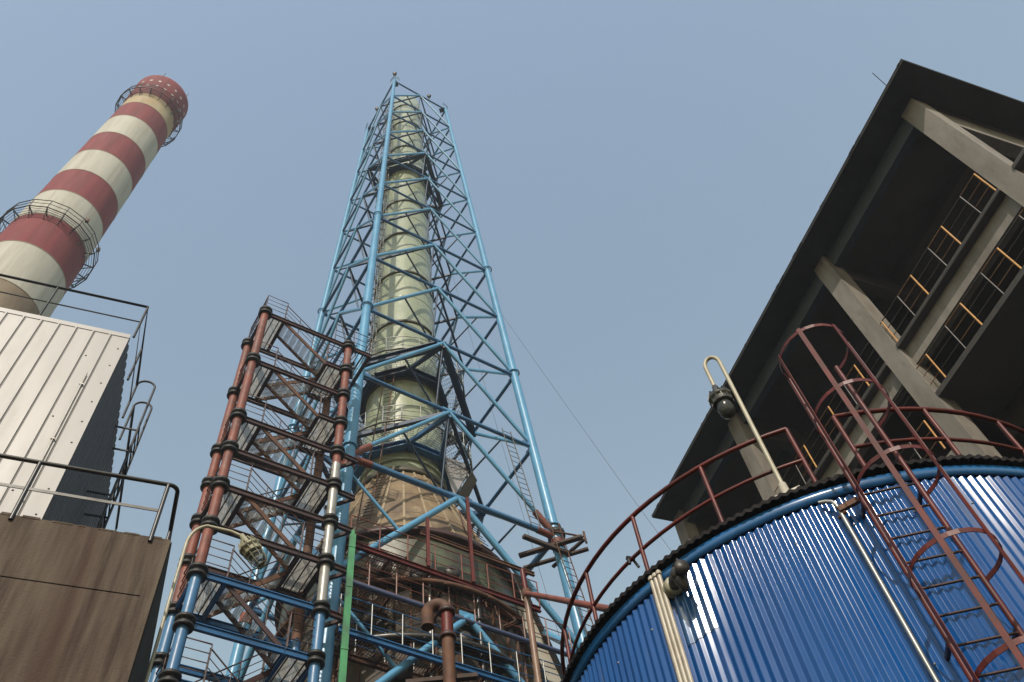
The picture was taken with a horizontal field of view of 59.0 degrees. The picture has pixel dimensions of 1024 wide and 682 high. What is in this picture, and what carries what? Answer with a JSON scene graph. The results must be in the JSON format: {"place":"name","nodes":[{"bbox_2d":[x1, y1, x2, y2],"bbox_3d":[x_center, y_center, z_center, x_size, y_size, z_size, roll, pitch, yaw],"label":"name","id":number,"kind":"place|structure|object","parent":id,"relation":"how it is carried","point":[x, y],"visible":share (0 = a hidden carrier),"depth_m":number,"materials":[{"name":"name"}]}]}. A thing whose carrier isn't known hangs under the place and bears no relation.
{"place":"outdoors","nodes":[
{"label":"outdoors","id":0,"kind":"place"},
{"bbox_2d":[0,453,179,681],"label":"concrete block","id":1,"kind":"structure","parent":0,"point":[80,603],"depth_m":11.38,"materials":[{"name":"paint"}]},
{"bbox_2d":[0,273,155,530],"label":"sheet metal cabin","id":2,"kind":"object","parent":1,"relation":"on","point":[61,385],"visible":0.75,"depth_m":15.80,"materials":[{"name":"white metal"}]},
{"bbox_2d":[144,524,267,681],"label":"street lamp","id":3,"kind":"object","parent":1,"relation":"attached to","point":[251,551],"visible":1,"depth_m":14.77,"materials":[{"name":"beige metal"}]},
{"bbox_2d":[405,672,477,681],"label":"scaffold plank","id":4,"kind":"object","parent":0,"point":[466,677],"visible":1,"depth_m":16.45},
{"bbox_2d":[0,0,1023,681],"label":"sky","id":5,"kind":"structure","parent":0,"point":[643,177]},
{"bbox_2d":[651,59,1023,544],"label":"concrete building","id":6,"kind":"structure","parent":0,"point":[904,272],"depth_m":26.79,"materials":[{"name":"grey concrete"}]},
{"label":"ground","id":7,"kind":"structure","parent":0,"visible":0},
{"bbox_2d":[0,73,188,316],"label":"chimney","id":8,"kind":"object","parent":7,"relation":"on","point":[54,231],"visible":0.98,"depth_m":73.40,"materials":[{"name":"red"}]},
{"bbox_2d":[149,295,372,681],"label":"stair tower","id":9,"kind":"structure","parent":7,"relation":"on","point":[202,592],"depth_m":26.62,"materials":[{"name":"brown metal"}]},
{"bbox_2d":[338,530,355,681],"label":"cable tray","id":10,"kind":"object","parent":7,"relation":"on","point":[344,648],"visible":1,"depth_m":24.34,"materials":[{"name":"green paint"}]},
{"bbox_2d":[267,96,528,681],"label":"flue stack","id":11,"kind":"object","parent":7,"relation":"on","point":[401,503],"visible":0.5,"depth_m":35.85,"materials":[{"name":"metal"}]},
{"bbox_2d":[336,583,345,681],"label":"downpipe","id":12,"kind":"object","parent":11,"relation":"attached to","point":[337,670],"visible":0.19,"depth_m":26.90,"materials":[{"name":"metal"}]},
{"bbox_2d":[385,589,394,681],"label":"downpipe","id":13,"kind":"object","parent":11,"relation":"attached to","point":[389,626],"visible":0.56,"depth_m":27.98,"materials":[{"name":"brown metal"}]},
{"bbox_2d":[286,577,522,629],"bbox_3d":[-3.372,8.645,29.720,7.871,0.200,2.442,4,-58,-9],"label":"ring pipe","id":14,"kind":"object","parent":11,"relation":"attached to","point":[496,601],"visible":0.68,"depth_m":29.40,"materials":[{"name":"brown metal"}]},
{"bbox_2d":[334,632,513,674],"bbox_3d":[-3.130,9.616,27.755,6.627,0.260,1.920,4,-58,-9],"label":"ring pipe","id":15,"kind":"object","parent":11,"relation":"attached to","point":[420,636],"visible":0.45,"depth_m":27.47,"materials":[{"name":"metal"}]},
{"bbox_2d":[425,559,433,676],"bbox_3d":[-2.383,10.181,26.320,0.160,10.650,0.492,13,-60,-14],"label":"downpipe","id":16,"kind":"object","parent":11,"relation":"attached to","point":[429,590],"visible":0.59,"depth_m":28.99,"materials":[{"name":"silver metal"}]},
{"bbox_2d":[475,582,486,681],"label":"downpipe","id":17,"kind":"object","parent":11,"relation":"attached to","point":[479,618],"visible":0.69,"depth_m":28.89,"materials":[{"name":"metal"}]},
{"bbox_2d":[514,573,562,681],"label":"inlet duct","id":18,"kind":"object","parent":11,"relation":"attached to","point":[548,656],"visible":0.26,"depth_m":32.82,"materials":[{"name":"beige metal"}]},
{"bbox_2d":[226,72,586,681],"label":"lattice tower","id":19,"kind":"structure","parent":7,"relation":"on","point":[456,474],"depth_m":43.20,"materials":[{"name":"blue metal"}]},
{"bbox_2d":[344,515,541,612],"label":"walkway","id":20,"kind":"structure","parent":19,"relation":"attached to","point":[403,562],"depth_m":29.57,"materials":[{"name":"red paint"}]},
{"bbox_2d":[420,497,534,582],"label":"hanger beam","id":21,"kind":"structure","parent":20,"relation":"attached to","point":[428,536],"depth_m":31.23,"materials":[{"name":"red metal"}]},
{"bbox_2d":[333,594,566,681],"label":"walkway","id":22,"kind":"structure","parent":19,"relation":"attached to","point":[405,650],"depth_m":26.38,"materials":[{"name":"blue paint"}]},
{"bbox_2d":[339,548,571,656],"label":"walkway","id":23,"kind":"structure","parent":19,"relation":"attached to","point":[387,594],"depth_m":28.59,"materials":[{"name":"brown metal"}]},
{"bbox_2d":[450,268,567,664],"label":"guy wire","id":24,"kind":"object","parent":19,"relation":"attached to","point":[510,472],"visible":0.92,"depth_m":42.88,"materials":[{"name":"grey metal"}]},
{"bbox_2d":[501,428,541,528],"bbox_3d":[0.344,5.572,37.548,1.133,5.904,0.187,8,-59,-12],"label":"ladder","id":25,"kind":"object","parent":19,"relation":"attached to","point":[522,478],"visible":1,"depth_m":37.34,"materials":[{"name":"metal"}]},
{"bbox_2d":[522,534,571,555],"bbox_3d":[1.334,7.744,34.279,2.150,0.126,0.176,25,-63,-21],"label":"scaffold plank","id":26,"kind":"object","parent":19,"relation":"on","point":[539,542],"visible":0.86,"depth_m":34.18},
{"bbox_2d":[518,534,582,558],"bbox_3d":[1.484,7.888,34.747,2.554,0.108,0.208,-18,-57,5],"label":"scaffold plank","id":27,"kind":"object","parent":19,"relation":"attached to","point":[540,549],"visible":0.71,"depth_m":34.70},
{"bbox_2d":[552,538,584,567],"bbox_3d":[2.190,8.249,35.167,0.128,0.090,1.820,34,-66,-24],"label":"scaffold plank","id":28,"kind":"object","parent":27,"relation":"on","point":[575,547],"visible":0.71,"depth_m":34.98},
{"bbox_2d":[523,547,588,568],"bbox_3d":[1.690,8.390,34.892,2.625,0.090,0.160,-18,-57,5],"label":"scaffold plank","id":29,"kind":"object","parent":19,"relation":"attached to","point":[553,559],"visible":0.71,"depth_m":34.88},
{"bbox_2d":[548,526,565,540],"bbox_3d":[1.744,7.651,35.700,0.720,0.240,0.702,13,-60,-14],"label":"leg clamp","id":30,"kind":"object","parent":19,"relation":"attached to","point":[557,528],"visible":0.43,"depth_m":35.57,"materials":[{"name":"black metal"}]},
{"bbox_2d":[553,530,587,543],"bbox_3d":[2.247,7.532,34.991,1.314,0.657,0.201,11,-59,-13],"label":"scaffold tube","id":31,"kind":"object","parent":19,"relation":"attached to","point":[583,536],"visible":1,"depth_m":35.09,"materials":[{"name":"metal"}]},
{"bbox_2d":[548,518,593,634],"bbox_3d":[2.423,9.226,32.309,1.384,7.804,0.182,9,-59,-12],"label":"ladder","id":32,"kind":"object","parent":19,"relation":"attached to","point":[569,568],"visible":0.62,"depth_m":33.50,"materials":[{"name":"metal"}]},
{"bbox_2d":[502,315,670,550],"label":"guy wire","id":33,"kind":"object","parent":19,"relation":"attached to","point":[588,436],"visible":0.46,"depth_m":41.29,"materials":[{"name":"grey metal"}]},
{"bbox_2d":[421,598,455,681],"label":"vent pipe","id":34,"kind":"object","parent":7,"relation":"on","point":[444,608],"visible":1,"depth_m":17.25,"materials":[{"name":"brown metal"}]},
{"bbox_2d":[520,568,541,681],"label":"pipe post","id":35,"kind":"object","parent":7,"relation":"on","point":[533,643],"visible":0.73,"depth_m":16.50,"materials":[{"name":"brown metal"}]},
{"bbox_2d":[525,591,608,611],"bbox_3d":[0.797,4.083,14.252,0.100,4.439,4.635,4,-58,-9],"label":"feed pipe","id":36,"kind":"object","parent":35,"relation":"attached to","point":[579,603],"visible":0.6,"depth_m":14.00,"materials":[{"name":"brown metal"}]},
{"bbox_2d":[560,323,1023,681],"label":"blue tank","id":37,"kind":"object","parent":7,"relation":"on","point":[782,587],"visible":0.99,"depth_m":8.89,"materials":[{"name":"metal"}]},
{"bbox_2d":[626,556,639,567],"bbox_3d":[1.439,2.640,10.790,0.142,0.172,0.068,13,-60,-14],"label":"bracket","id":38,"kind":"object","parent":37,"relation":"attached to","point":[629,561],"visible":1,"depth_m":10.77,"materials":[{"name":"black metal"}]},
{"bbox_2d":[648,575,682,681],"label":"riser pipe","id":39,"kind":"object","parent":37,"relation":"attached to","point":[666,632],"visible":1,"depth_m":9.33,"materials":[{"name":"beige metal"}]},
{"bbox_2d":[652,573,688,681],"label":"riser pipe","id":40,"kind":"object","parent":37,"relation":"attached to","point":[671,633],"visible":1,"depth_m":9.29,"materials":[{"name":"beige metal"}]},
{"bbox_2d":[655,570,693,681],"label":"riser pipe","id":41,"kind":"object","parent":37,"relation":"attached to","point":[658,573],"visible":1,"depth_m":9.23,"materials":[{"name":"beige metal"}]},
{"bbox_2d":[703,355,799,495],"bbox_3d":[2.785,1.013,10.926,0.518,2.936,0.319,-25,-58,10],"label":"street lamp","id":42,"kind":"object","parent":37,"relation":"attached to","point":[721,401],"visible":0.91,"depth_m":11.24,"materials":[{"name":"beige metal"}]},
{"bbox_2d":[818,497,939,681],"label":"conduit pipe","id":43,"kind":"object","parent":37,"relation":"attached to","point":[843,508],"visible":0.99,"depth_m":8.38,"materials":[{"name":"metal"}]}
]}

